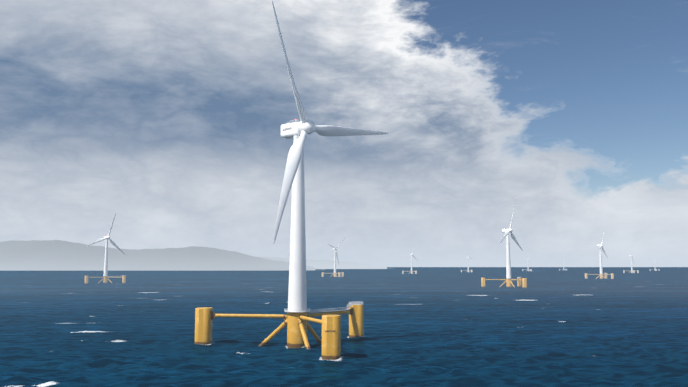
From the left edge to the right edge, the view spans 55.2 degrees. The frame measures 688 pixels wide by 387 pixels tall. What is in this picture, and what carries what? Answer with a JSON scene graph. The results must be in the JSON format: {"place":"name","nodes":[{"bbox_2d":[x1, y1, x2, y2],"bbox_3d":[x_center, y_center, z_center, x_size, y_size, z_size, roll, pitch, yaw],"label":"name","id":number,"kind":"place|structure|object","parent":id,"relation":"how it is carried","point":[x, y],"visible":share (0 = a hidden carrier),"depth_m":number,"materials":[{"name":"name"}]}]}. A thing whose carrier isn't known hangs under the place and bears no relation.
{"place":"outdoors","nodes":[
{"label":"outdoors","id":0,"kind":"place"},
{"bbox_2d":[0,240,319,270],"bbox_3d":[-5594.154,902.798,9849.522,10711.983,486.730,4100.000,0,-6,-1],"label":"coast hills","id":1,"kind":"structure","parent":0,"point":[43,255],"depth_m":9078.05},
{"bbox_2d":[260,257,387,268],"bbox_3d":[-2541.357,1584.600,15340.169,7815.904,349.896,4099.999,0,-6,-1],"label":"coast hills","id":2,"kind":"structure","parent":0,"point":[322,264],"depth_m":14891.28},
{"bbox_2d":[0,267,687,386],"bbox_3d":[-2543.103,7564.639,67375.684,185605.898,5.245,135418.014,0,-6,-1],"label":"sea","id":3,"kind":"structure","parent":0,"point":[457,327],"depth_m":450.46,"materials":[{"name":"liquid"}]},
{"bbox_2d":[84,214,125,283],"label":"wind turbine","id":4,"kind":"object","parent":3,"relation":"in","point":[105,277],"visible":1,"depth_m":1748.08,"materials":[{"name":"white paint"}]},
{"bbox_2d":[194,1,387,359],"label":"wind turbine","id":5,"kind":"object","parent":3,"relation":"in","point":[296,317],"visible":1,"depth_m":362.26,"materials":[{"name":"white paint"}]},
{"bbox_2d":[322,238,344,276],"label":"wind turbine","id":6,"kind":"object","parent":3,"relation":"in","point":[335,256],"visible":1,"depth_m":2820.52,"materials":[{"name":"white paint"}]},
{"bbox_2d":[402,246,417,273],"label":"wind turbine","id":7,"kind":"object","parent":3,"relation":"in","point":[411,263],"visible":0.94,"depth_m":4079.82,"materials":[{"name":"white paint"}]},
{"bbox_2d":[481,201,526,287],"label":"wind turbine","id":8,"kind":"object","parent":3,"relation":"in","point":[509,279],"visible":0.98,"depth_m":1404.34,"materials":[{"name":"white paint"}]},
{"bbox_2d":[585,230,613,278],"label":"wind turbine","id":9,"kind":"object","parent":3,"relation":"in","point":[601,274],"visible":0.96,"depth_m":2399.82,"materials":[{"name":"white paint"}]},
{"bbox_2d":[623,250,638,272],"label":"wind turbine","id":10,"kind":"object","parent":3,"relation":"in","point":[632,271],"visible":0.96,"depth_m":4631.14,"materials":[{"name":"white paint"}]},
{"bbox_2d":[0,0,687,266],"label":"sky","id":11,"kind":"structure","parent":0,"point":[166,118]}
]}

